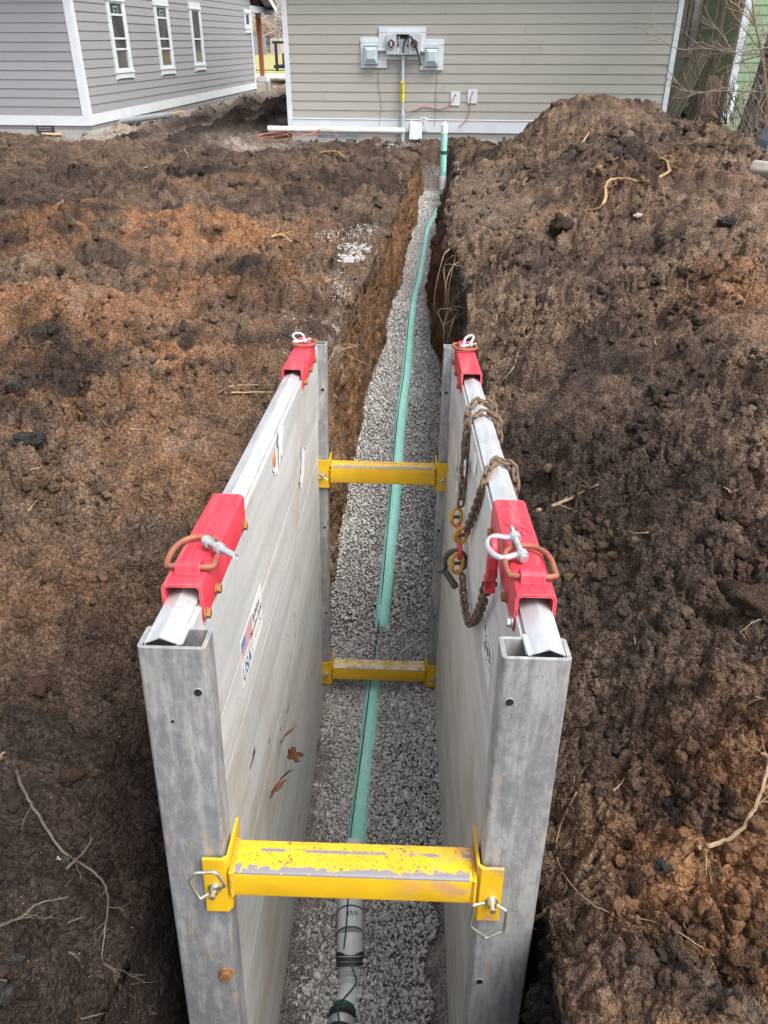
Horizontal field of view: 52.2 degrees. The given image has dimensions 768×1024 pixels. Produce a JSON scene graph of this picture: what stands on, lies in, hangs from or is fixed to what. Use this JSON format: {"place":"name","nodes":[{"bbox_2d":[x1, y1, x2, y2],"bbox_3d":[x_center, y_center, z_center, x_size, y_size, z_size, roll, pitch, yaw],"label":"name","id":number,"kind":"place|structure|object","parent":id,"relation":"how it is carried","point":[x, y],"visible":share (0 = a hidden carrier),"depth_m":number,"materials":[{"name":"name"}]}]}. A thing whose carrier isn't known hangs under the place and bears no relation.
{"place":"outdoors","nodes":[
{"label":"outdoors","id":0,"kind":"place"},
{"bbox_2d":[252,0,282,44],"label":"sky","id":1,"kind":"structure","parent":0,"point":[278,7],"materials":[{"name":"white"}]},
{"bbox_2d":[254,53,284,69],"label":"lawn","id":2,"kind":"structure","parent":0,"point":[269,61],"depth_m":63.13,"materials":[{"name":"plant"}]},
{"bbox_2d":[253,36,267,54],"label":"board fence","id":3,"kind":"object","parent":2,"relation":"on","point":[255,41],"visible":0.07,"depth_m":91.09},
{"bbox_2d":[251,2,282,52],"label":"bare tree","id":4,"kind":"object","parent":2,"relation":"on","point":[270,23],"visible":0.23,"depth_m":93.49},
{"bbox_2d":[252,3,282,37],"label":"bare tree","id":5,"kind":"object","parent":2,"relation":"on","point":[270,25],"visible":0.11,"depth_m":100.08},
{"bbox_2d":[252,0,282,36],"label":"bare tree","id":6,"kind":"object","parent":2,"relation":"on","point":[256,25],"visible":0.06,"depth_m":96.44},
{"bbox_2d":[270,38,283,54],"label":"board fence","id":7,"kind":"object","parent":2,"relation":"on","point":[280,48],"visible":0.1,"depth_m":92.02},
{"bbox_2d":[256,73,284,79],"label":"road","id":8,"kind":"structure","parent":0,"point":[277,75],"depth_m":38.62,"materials":[{"name":"concrete"}]},
{"bbox_2d":[256,71,284,72],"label":"verge","id":9,"kind":"structure","parent":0,"point":[272,71],"depth_m":42.10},
{"bbox_2d":[0,45,767,1023],"bbox_3d":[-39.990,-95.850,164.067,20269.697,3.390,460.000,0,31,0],"label":"ground","id":10,"kind":"structure","parent":0,"point":[580,975],"depth_m":4.09,"materials":[{"name":"soil"}]},
{"bbox_2d":[0,982,14,1007],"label":"stone","id":11,"kind":"object","parent":10,"relation":"on","point":[7,992],"visible":1,"depth_m":1.98,"materials":[{"name":"stone"}]},
{"bbox_2d":[7,951,30,965],"bbox_3d":[-0.967,1.174,2.055,0.066,0.035,0.050,4,31,6],"label":"rock","id":12,"kind":"object","parent":10,"relation":"on","point":[14,959],"visible":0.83,"depth_m":2.04,"materials":[{"name":"grey stone"}]},
{"bbox_2d":[9,431,44,445],"bbox_3d":[-1.729,-0.355,3.796,0.162,0.074,0.103,-20,36,-29],"label":"rock","id":13,"kind":"object","parent":10,"relation":"on","point":[33,438],"visible":0.98,"depth_m":3.77,"materials":[{"name":"grey stone"}]},
{"bbox_2d":[27,500,36,511],"bbox_3d":[-1.657,-0.049,3.698,0.055,0.070,0.162,-11,33,-17],"label":"rootlet","id":14,"kind":"object","parent":10,"relation":"on","point":[30,509],"visible":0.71,"depth_m":3.65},
{"bbox_2d":[0,881,69,926],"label":"root","id":15,"kind":"object","parent":10,"relation":"on","point":[17,918],"visible":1,"depth_m":2.15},
{"bbox_2d":[24,675,51,698],"bbox_3d":[-1.214,0.608,2.739,0.109,0.077,0.128,0,31,0],"label":"soil lump","id":16,"kind":"object","parent":10,"relation":"on","point":[39,686],"visible":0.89,"depth_m":2.70,"materials":[{"name":"soil"}]},
{"bbox_2d":[41,132,61,134],"bbox_3d":[-6.619,-7.621,15.807,0.100,0.120,0.723,9,32,15],"label":"lumber board","id":17,"kind":"object","parent":10,"relation":"on","point":[44,133],"visible":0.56,"depth_m":15.60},
{"bbox_2d":[59,854,69,870],"bbox_3d":[-0.936,1.026,2.301,0.039,0.027,0.046,-23,38,-33],"label":"stone","id":18,"kind":"object","parent":10,"relation":"on","point":[64,862],"visible":0.98,"depth_m":2.29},
{"bbox_2d":[11,770,130,958],"bbox_3d":[-0.972,1.019,2.317,0.542,0.330,0.153,21,37,31],"label":"root","id":19,"kind":"object","parent":10,"relation":"on","point":[33,808],"visible":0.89,"depth_m":2.31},
{"bbox_2d":[58,766,86,786],"bbox_3d":[-0.965,0.817,2.432,0.082,0.046,0.060,0,31,0],"label":"soil lump","id":20,"kind":"object","parent":10,"relation":"on","point":[70,775],"visible":1,"depth_m":2.42,"materials":[{"name":"soil"}]},
{"bbox_2d":[68,951,79,961],"bbox_3d":[-0.865,1.242,2.205,0.028,0.064,0.035,0,31,0],"label":"rootlet","id":21,"kind":"object","parent":10,"relation":"on","point":[73,954],"visible":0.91,"depth_m":2.19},
{"bbox_2d":[67,914,86,923],"bbox_3d":[-0.869,1.144,2.215,0.052,0.019,0.023,-19,36,-28],"label":"rootlet","id":22,"kind":"object","parent":10,"relation":"on","point":[77,918],"visible":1,"depth_m":2.21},
{"bbox_2d":[65,835,92,881],"bbox_3d":[-0.902,1.009,2.345,0.057,0.056,0.196,-3,31,-6],"label":"root","id":23,"kind":"object","parent":10,"relation":"on","point":[70,864],"visible":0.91,"depth_m":2.31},
{"bbox_2d":[80,1012,128,1023],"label":"root","id":24,"kind":"object","parent":10,"relation":"on","point":[87,1017],"visible":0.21,"depth_m":2.15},
{"bbox_2d":[122,361,132,366],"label":"stone","id":25,"kind":"object","parent":10,"relation":"on","point":[125,364],"visible":0.91,"depth_m":5.06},
{"bbox_2d":[103,962,156,1013],"bbox_3d":[-0.748,1.436,2.351,0.139,0.386,0.122,0,31,0],"label":"root","id":26,"kind":"object","parent":10,"relation":"on","point":[112,969],"visible":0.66,"depth_m":2.24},
{"bbox_2d":[0,0,276,139],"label":"grey house","id":27,"kind":"structure","parent":10,"relation":"on","point":[73,69],"depth_m":16.62,"materials":[{"name":"wood"}]},
{"bbox_2d":[105,0,134,79],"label":"window","id":28,"kind":"structure","parent":27,"relation":"in","point":[115,9],"depth_m":16.66,"materials":[{"name":"white glass"}]},
{"bbox_2d":[151,0,175,75],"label":"window","id":29,"kind":"structure","parent":27,"relation":"in","point":[160,7],"depth_m":18.85,"materials":[{"name":"white glass"}]},
{"bbox_2d":[188,2,206,70],"bbox_3d":[-4.975,-12.669,20.930,0.050,1.560,0.920,4,31,6],"label":"window","id":30,"kind":"structure","parent":27,"relation":"in","point":[194,8],"depth_m":20.91,"materials":[{"name":"white glass"}]},
{"bbox_2d":[243,9,251,33],"bbox_3d":[-4.342,-15.630,24.978,0.050,0.665,0.730,4,31,6],"label":"window","id":31,"kind":"structure","parent":27,"relation":"in","point":[247,18],"depth_m":24.97,"materials":[{"name":"white glass"}]},
{"bbox_2d":[117,112,172,123],"bbox_3d":[-5.505,-8.822,17.594,0.130,0.145,2.689,10,32,16],"label":"grey pipe","id":32,"kind":"object","parent":10,"relation":"on","point":[143,118],"visible":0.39,"depth_m":17.72,"materials":[{"name":"plastic"}]},
{"bbox_2d":[150,357,157,362],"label":"stone","id":33,"kind":"object","parent":10,"relation":"on","point":[153,359],"visible":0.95,"depth_m":5.03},
{"bbox_2d":[219,372,258,392],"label":"root","id":34,"kind":"object","parent":10,"relation":"on","point":[229,386],"visible":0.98,"depth_m":4.83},
{"bbox_2d":[239,319,248,327],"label":"stone","id":35,"kind":"object","parent":10,"relation":"on","point":[243,322],"visible":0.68,"depth_m":5.80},
{"bbox_2d":[231,391,272,400],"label":"root","id":36,"kind":"object","parent":10,"relation":"on","point":[243,393],"visible":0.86,"depth_m":4.79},
{"bbox_2d":[252,0,282,49],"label":"thicket","id":37,"kind":"object","parent":10,"relation":"on","point":[269,26],"visible":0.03,"depth_m":105.04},
{"bbox_2d":[272,41,284,70],"bbox_3d":[-2.300,-18.961,33.051,4.500,1.540,2.428,0,31,0],"label":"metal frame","id":38,"kind":"object","parent":10,"relation":"on","point":[277,66],"visible":0.11,"depth_m":32.16,"materials":[{"name":"black metal"}]},
{"bbox_2d":[270,222,293,242],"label":"root","id":39,"kind":"object","parent":10,"relation":"on","point":[276,235],"visible":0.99,"depth_m":7.94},
{"bbox_2d":[255,128,336,140],"bbox_3d":[-1.711,-7.313,15.175,1.616,0.197,0.409,0,31,0],"label":"cable coil","id":40,"kind":"object","parent":10,"relation":"on","point":[317,131],"visible":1,"depth_m":15.20,"materials":[{"name":"plastic"}]},
{"bbox_2d":[296,276,351,293],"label":"root","id":41,"kind":"object","parent":10,"relation":"on","point":[322,293],"visible":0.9,"depth_m":6.44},
{"bbox_2d":[319,150,347,157],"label":"root","id":42,"kind":"object","parent":10,"relation":"on","point":[326,151],"visible":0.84,"depth_m":12.86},
{"bbox_2d":[268,126,404,133],"bbox_3d":[-0.939,-7.446,15.275,2.691,0.118,0.108,3,31,6],"label":"white pipe","id":43,"kind":"object","parent":10,"relation":"on","point":[373,130],"visible":1,"depth_m":15.23,"materials":[{"name":"plastic"}]},
{"bbox_2d":[317,133,358,142],"bbox_3d":[-0.897,-7.365,15.388,0.840,0.180,0.170,4,31,6],"label":"window well","id":44,"kind":"object","parent":10,"relation":"on","point":[343,137],"depth_m":15.39,"materials":[{"name":"metal"}]},
{"bbox_2d":[329,432,351,516],"bbox_3d":[-0.311,-0.241,5.546,0.166,0.605,0.377,-6,32,-11],"label":"root cluster","id":45,"kind":"object","parent":10,"relation":"hanging from","point":[333,444],"visible":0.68,"depth_m":5.49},
{"bbox_2d":[328,344,369,365],"bbox_3d":[-0.270,-1.167,5.839,0.334,0.122,0.363,0,31,0],"label":"root cluster","id":46,"kind":"object","parent":10,"relation":"on","point":[334,349],"visible":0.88,"depth_m":5.88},
{"bbox_2d":[137,337,571,1023],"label":"trench box","id":47,"kind":"object","parent":10,"relation":"on","point":[239,669],"visible":0.93,"depth_m":2.31,"materials":[{"name":"metal"}]},
{"bbox_2d":[201,535,237,558],"bbox_3d":[-0.424,0.096,2.027,0.144,0.037,0.031,27,40,37],"label":"shackle","id":48,"kind":"object","parent":47,"relation":"on","point":[208,542],"visible":1,"depth_m":2.02,"materials":[{"name":"metal"}]},
{"bbox_2d":[269,779,286,799],"bbox_3d":[-0.409,1.076,3.036,0.067,0.087,0.061,2,25,1],"label":"dry leaf","id":49,"kind":"object","parent":47,"relation":"attached to","point":[278,786],"visible":1,"depth_m":3.03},
{"bbox_2d":[280,726,296,742],"bbox_3d":[-0.404,0.938,3.288,0.047,0.073,0.088,18,35,27],"label":"dry leaf","id":50,"kind":"object","parent":47,"relation":"attached to","point":[288,732],"visible":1,"depth_m":3.29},
{"bbox_2d":[287,746,304,762],"bbox_3d":[-0.397,1.077,3.470,0.030,0.082,0.118,-26,40,-36],"label":"dry leaf","id":51,"kind":"object","parent":47,"relation":"attached to","point":[293,754],"visible":1,"depth_m":3.46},
{"bbox_2d":[292,332,311,343],"bbox_3d":[-0.443,-0.927,4.179,0.108,0.052,0.079,-13,33,-20],"label":"shackle","id":52,"kind":"object","parent":47,"relation":"on","point":[304,340],"visible":1,"depth_m":4.16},
{"bbox_2d":[459,334,476,347],"bbox_3d":[0.443,-0.901,4.150,0.104,0.062,0.052,-17,35,-27],"label":"shackle","id":53,"kind":"object","parent":47,"relation":"on","point":[471,344],"visible":1,"depth_m":4.15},
{"bbox_2d":[484,525,528,562],"bbox_3d":[0.317,0.085,2.068,0.102,0.044,0.134,-4,31,-7],"label":"shackle","id":54,"kind":"object","parent":47,"relation":"attached to","point":[520,554],"visible":0.96,"depth_m":2.06,"materials":[{"name":"metal"}]},
{"bbox_2d":[449,396,519,627],"bbox_3d":[0.373,0.084,2.871,0.210,0.702,1.501,2,25,1],"label":"chain sling","id":55,"kind":"object","parent":54,"relation":"hanging from","point":[488,585],"visible":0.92,"depth_m":3.08,"materials":[{"name":"metal"}]},
{"bbox_2d":[436,548,466,588],"bbox_3d":[0.286,0.236,3.274,0.130,0.166,0.088,2,25,1],"label":"sling hook","id":56,"kind":"object","parent":55,"relation":"hanging from","point":[449,577],"visible":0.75,"depth_m":3.27,"materials":[{"name":"metal"}]},
{"bbox_2d":[463,460,465,477],"bbox_3d":[0.334,-0.183,3.255,0.010,0.075,0.110,1,25,1],"label":"chain tag","id":57,"kind":"object","parent":55,"relation":"hanging from","point":[464,468],"visible":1,"depth_m":3.24,"materials":[{"name":"white"}]},
{"bbox_2d":[290,190,441,1023],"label":"gravel","id":58,"kind":"structure","parent":10,"relation":"on","point":[382,999],"depth_m":5.34,"materials":[{"name":"gravel"}]},
{"bbox_2d":[278,141,460,353],"bbox_3d":[0.283,-4.070,10.635,1.594,0.798,12.286,2,31,3],"label":"spilled stone","id":59,"kind":"object","parent":10,"relation":"on","point":[346,259],"visible":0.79,"depth_m":7.79,"materials":[{"name":"white stone"}]},
{"bbox_2d":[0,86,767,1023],"bbox_3d":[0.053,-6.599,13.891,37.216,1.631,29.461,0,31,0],"label":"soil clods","id":60,"kind":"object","parent":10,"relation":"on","point":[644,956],"visible":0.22,"depth_m":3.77,"materials":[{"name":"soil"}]},
{"bbox_2d":[0,98,767,1023],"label":"soil crumbs","id":61,"kind":"object","parent":10,"relation":"on","point":[714,940],"visible":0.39,"depth_m":2.88,"materials":[{"name":"soil"}]},
{"bbox_2d":[328,121,447,1023],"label":"sewer pipe","id":62,"kind":"object","parent":10,"relation":"on","point":[353,952],"visible":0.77,"depth_m":5.21,"materials":[{"name":"green plastic"}]},
{"bbox_2d":[337,212,433,1023],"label":"tracer wire","id":63,"kind":"object","parent":62,"relation":"on","point":[347,994],"visible":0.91,"depth_m":5.30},
{"bbox_2d":[417,163,437,179],"bbox_3d":[0.726,-5.609,12.945,0.234,0.255,0.735,-8,32,-13],"label":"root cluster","id":64,"kind":"object","parent":10,"relation":"on","point":[427,168],"visible":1,"depth_m":13.06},
{"bbox_2d":[434,248,459,330],"bbox_3d":[0.652,-2.163,7.993,0.263,0.948,0.363,-13,33,-21],"label":"root cluster","id":65,"kind":"object","parent":10,"relation":"on","point":[445,264],"visible":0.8,"depth_m":7.88,"materials":[{"name":"plant"}]},
{"bbox_2d":[438,305,464,380],"bbox_3d":[0.620,-1.524,7.059,0.258,0.681,0.409,-6,32,-10],"label":"root cluster","id":66,"kind":"object","parent":10,"relation":"hanging from","point":[445,323],"visible":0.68,"depth_m":6.96,"materials":[{"name":"plant"}]},
{"bbox_2d":[281,0,684,144],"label":"tan house","id":67,"kind":"structure","parent":10,"relation":"on","point":[495,71],"depth_m":14.62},
{"bbox_2d":[409,121,422,138],"bbox_3d":[0.621,-7.445,15.285,0.247,0.317,0.121,4,31,6],"label":"cover panel","id":68,"kind":"object","parent":67,"relation":"on","point":[415,130],"visible":1,"depth_m":15.28,"materials":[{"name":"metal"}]},
{"bbox_2d":[500,325,525,381],"bbox_3d":[0.936,-1.083,5.311,0.158,0.287,0.731,12,33,19],"label":"root","id":69,"kind":"object","parent":10,"relation":"on","point":[505,377],"visible":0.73,"depth_m":5.15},
{"bbox_2d":[542,464,552,472],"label":"stone","id":70,"kind":"object","parent":10,"relation":"on","point":[546,468],"visible":1,"depth_m":3.82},
{"bbox_2d":[533,899,566,929],"bbox_3d":[0.437,1.156,2.225,0.264,0.388,0.171,-20,36,-30],"label":"root","id":71,"kind":"object","parent":10,"relation":"on","point":[538,917],"visible":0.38,"depth_m":2.20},
{"bbox_2d":[549,212,572,236],"bbox_3d":[1.643,-2.690,7.301,0.214,0.205,0.427,0,31,0],"label":"soil block","id":72,"kind":"object","parent":10,"relation":"on","point":[560,222],"depth_m":7.19,"materials":[{"name":"soil"}]},
{"bbox_2d":[535,472,598,511],"bbox_3d":[0.900,-0.084,3.661,0.193,0.190,0.394,26,39,36],"label":"stick","id":73,"kind":"object","parent":10,"relation":"on","point":[559,502],"visible":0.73,"depth_m":3.69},
{"bbox_2d":[565,920,575,931],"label":"stone","id":74,"kind":"object","parent":10,"relation":"on","point":[570,926],"visible":1,"depth_m":2.05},
{"bbox_2d":[577,117,594,141],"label":"root","id":75,"kind":"object","parent":10,"relation":"on","point":[586,131],"visible":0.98,"depth_m":10.94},
{"bbox_2d":[580,764,592,782],"bbox_3d":[0.636,0.819,2.433,0.051,0.069,0.031,22,37,32],"label":"rootlet","id":76,"kind":"object","parent":10,"relation":"on","point":[584,767],"visible":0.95,"depth_m":2.44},
{"bbox_2d":[582,169,671,211],"bbox_3d":[2.413,-3.087,7.613,0.896,0.378,0.620,0,31,0],"label":"root","id":77,"kind":"object","parent":10,"relation":"on","point":[615,179],"visible":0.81,"depth_m":7.56,"materials":[{"name":"wood"}]},
{"bbox_2d":[612,762,641,791],"bbox_3d":[0.729,0.795,2.348,0.103,0.069,0.016,-18,35,-27],"label":"rootlet","id":78,"kind":"object","parent":10,"relation":"on","point":[617,787],"visible":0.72,"depth_m":2.35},
{"bbox_2d":[554,791,715,968],"bbox_3d":[0.589,1.025,2.116,0.201,0.327,0.641,-11,33,-18],"label":"root","id":79,"kind":"object","parent":10,"relation":"on","point":[588,900],"visible":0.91,"depth_m":2.08,"materials":[{"name":"plant"}]},
{"bbox_2d":[627,535,642,542],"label":"stone","id":80,"kind":"object","parent":10,"relation":"on","point":[632,539],"visible":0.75,"depth_m":3.14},
{"bbox_2d":[623,530,648,533],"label":"rootlet","id":81,"kind":"object","parent":10,"relation":"on","point":[639,532],"visible":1,"depth_m":3.14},
{"bbox_2d":[633,213,642,218],"bbox_3d":[2.311,-2.677,7.084,0.122,0.050,0.059,18,36,28],"label":"plastic scrap","id":82,"kind":"object","parent":10,"relation":"on","point":[637,215],"visible":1,"depth_m":7.08,"materials":[{"name":"plastic"}]},
{"bbox_2d":[647,382,668,396],"bbox_3d":[1.532,-0.677,4.356,0.114,0.082,0.151,0,31,0],"label":"soil block","id":83,"kind":"object","parent":10,"relation":"on","point":[656,388],"depth_m":4.32,"materials":[{"name":"soil"}]},
{"bbox_2d":[659,756,666,762],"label":"stone","id":84,"kind":"object","parent":10,"relation":"on","point":[662,758],"visible":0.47,"depth_m":2.41,"materials":[{"name":"stone"}]},
{"bbox_2d":[655,857,672,872],"bbox_3d":[0.719,0.898,1.998,0.054,0.028,0.043,-27,40,-37],"label":"stone","id":85,"kind":"object","parent":10,"relation":"on","point":[661,865],"visible":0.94,"depth_m":1.98,"materials":[{"name":"stone"}]},
{"bbox_2d":[646,144,683,170],"bbox_3d":[2.806,-3.588,7.936,0.341,0.214,0.526,-19,36,-28],"label":"root","id":86,"kind":"object","parent":10,"relation":"on","point":[666,161],"visible":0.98,"depth_m":7.87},
{"bbox_2d":[665,777,678,794],"bbox_3d":[0.843,0.801,2.298,0.037,0.019,0.050,11,33,18],"label":"rootlet","id":87,"kind":"object","parent":10,"relation":"on","point":[673,783],"visible":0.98,"depth_m":2.30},
{"bbox_2d":[650,32,703,119],"bbox_3d":[4.653,-6.980,12.453,0.899,1.389,0.472,6,32,11],"label":"sapling","id":88,"kind":"object","parent":10,"relation":"on","point":[690,68],"visible":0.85,"depth_m":12.37,"materials":[{"name":"plant"}]},
{"bbox_2d":[678,605,694,620],"bbox_3d":[1.069,0.359,2.782,0.062,0.040,0.064,-11,33,-17],"label":"stone","id":89,"kind":"object","parent":10,"relation":"on","point":[686,612],"visible":0.97,"depth_m":2.77,"materials":[{"name":"stone"}]},
{"bbox_2d":[666,39,715,118],"bbox_3d":[6.255,-8.836,16.058,0.478,1.466,2.822,16,35,25],"label":"fence section","id":90,"kind":"object","parent":10,"relation":"on","point":[674,103],"visible":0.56,"depth_m":16.10,"materials":[{"name":"brown wood"}]},
{"bbox_2d":[684,921,709,945],"bbox_3d":[0.753,1.002,1.877,0.073,0.040,0.060,0,31,0],"label":"clay lump","id":91,"kind":"object","parent":10,"relation":"on","point":[701,931],"visible":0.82,"depth_m":1.86,"materials":[{"name":"soil"}]},
{"bbox_2d":[686,36,728,120],"bbox_3d":[6.694,-8.958,16.251,0.363,1.558,1.635,19,36,28],"label":"fence section","id":92,"kind":"object","parent":10,"relation":"on","point":[692,113],"visible":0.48,"depth_m":16.30,"materials":[{"name":"brown wood"}]},
{"bbox_2d":[698,75,723,120],"bbox_3d":[6.195,-7.760,14.757,0.373,0.787,0.613,15,34,23],"label":"fence section","id":93,"kind":"object","parent":10,"relation":"on","point":[711,88],"visible":0.37,"depth_m":14.78,"materials":[{"name":"wood"}]},
{"bbox_2d":[708,866,723,877],"bbox_3d":[0.825,0.905,1.971,0.034,0.029,0.045,-12,33,-20],"label":"rootlet","id":94,"kind":"object","parent":10,"relation":"on","point":[721,872],"visible":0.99,"depth_m":1.96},
{"bbox_2d":[667,0,767,129],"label":"green house","id":95,"kind":"structure","parent":10,"relation":"on","point":[694,25],"depth_m":17.19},
{"bbox_2d":[683,0,702,57],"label":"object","id":96,"kind":"structure","parent":95,"relation":"in","point":[693,25],"depth_m":20.18,"materials":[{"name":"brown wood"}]},
{"bbox_2d":[711,0,727,40],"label":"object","id":97,"kind":"structure","parent":95,"relation":"in","point":[720,15],"depth_m":17.76,"materials":[{"name":"wood"}]},
{"bbox_2d":[722,85,737,120],"bbox_3d":[7.048,-8.323,15.941,0.127,0.627,0.840,15,34,24],"label":"downspout","id":98,"kind":"object","parent":95,"relation":"attached to","point":[731,103],"visible":0.29,"depth_m":16.00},
{"bbox_2d":[695,66,745,123],"bbox_3d":[5.612,-6.870,12.928,1.016,0.903,0.962,0,31,0],"label":"brush bundle","id":99,"kind":"object","parent":10,"relation":"on","point":[705,109],"visible":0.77,"depth_m":12.89,"materials":[{"name":"plant"}]},
{"bbox_2d":[686,2,764,134],"bbox_3d":[5.090,-6.697,11.620,0.973,2.136,0.877,0,31,0],"label":"sapling","id":100,"kind":"object","parent":10,"relation":"on","point":[721,79],"visible":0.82,"depth_m":11.49,"materials":[{"name":"plant"}]},
{"bbox_2d":[717,504,733,519],"bbox_3d":[1.376,-0.001,3.162,0.090,0.046,0.065,-26,39,-36],"label":"rock","id":101,"kind":"object","parent":10,"relation":"on","point":[725,512],"visible":1,"depth_m":3.15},
{"bbox_2d":[717,215,737,227],"bbox_3d":[2.800,-2.374,6.405,0.167,0.091,0.135,0,31,0],"label":"rock","id":102,"kind":"object","parent":10,"relation":"on","point":[727,221],"visible":1,"depth_m":6.38,"materials":[{"name":"grey stone"}]},
{"bbox_2d":[688,731,767,883],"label":"root","id":103,"kind":"object","parent":10,"relation":"on","point":[742,828],"visible":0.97,"depth_m":2.03,"materials":[{"name":"wood"}]},
{"bbox_2d":[720,943,754,969],"bbox_3d":[0.821,1.035,1.826,0.064,0.038,0.059,0,31,0],"label":"clay lump","id":104,"kind":"object","parent":10,"relation":"on","point":[738,957],"visible":0.99,"depth_m":1.81,"materials":[{"name":"soil"}]},
{"bbox_2d":[715,56,767,137],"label":"bare shrub","id":105,"kind":"object","parent":10,"relation":"on","point":[756,115],"visible":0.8,"depth_m":11.22,"materials":[{"name":"plant"}]},
{"bbox_2d":[660,57,766,111],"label":"bare branch","id":106,"kind":"object","parent":105,"relation":"attached to","point":[734,90],"visible":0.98,"depth_m":11.09,"materials":[{"name":"plant"}]},
{"bbox_2d":[716,578,767,619],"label":"rock","id":107,"kind":"object","parent":10,"relation":"on","point":[751,601],"visible":0.95,"depth_m":2.62,"materials":[{"name":"stone"}]},
{"bbox_2d":[740,619,761,636],"bbox_3d":[1.205,0.373,2.558,0.107,0.053,0.036,-21,37,-31],"label":"rootlet","id":108,"kind":"object","parent":10,"relation":"on","point":[751,623],"visible":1,"depth_m":2.56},
{"bbox_2d":[737,36,767,139],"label":"tree","id":109,"kind":"object","parent":10,"relation":"on","point":[753,121],"visible":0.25,"depth_m":11.96,"materials":[{"name":"brown plant"}]},
{"bbox_2d":[694,0,767,90],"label":"bare shrub","id":110,"kind":"object","parent":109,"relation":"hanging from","point":[763,34],"visible":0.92,"depth_m":10.78,"materials":[{"name":"plant"}]},
{"bbox_2d":[634,0,767,97],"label":"bare branch","id":111,"kind":"object","parent":110,"relation":"attached to","point":[735,52],"visible":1,"depth_m":10.48,"materials":[{"name":"plant"}]},
{"bbox_2d":[710,0,767,126],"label":"vine","id":112,"kind":"object","parent":109,"relation":"attached to","point":[759,41],"visible":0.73,"depth_m":11.09,"materials":[{"name":"plant"}]},
{"bbox_2d":[749,160,767,177],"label":"concrete piece","id":113,"kind":"object","parent":10,"relation":"on","point":[760,167],"visible":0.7,"depth_m":7.37,"materials":[{"name":"concrete"}]},
{"bbox_2d":[755,125,767,152],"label":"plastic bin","id":114,"kind":"object","parent":10,"relation":"on","point":[762,140],"visible":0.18,"depth_m":7.98,"materials":[{"name":"plastic"}]}
]}

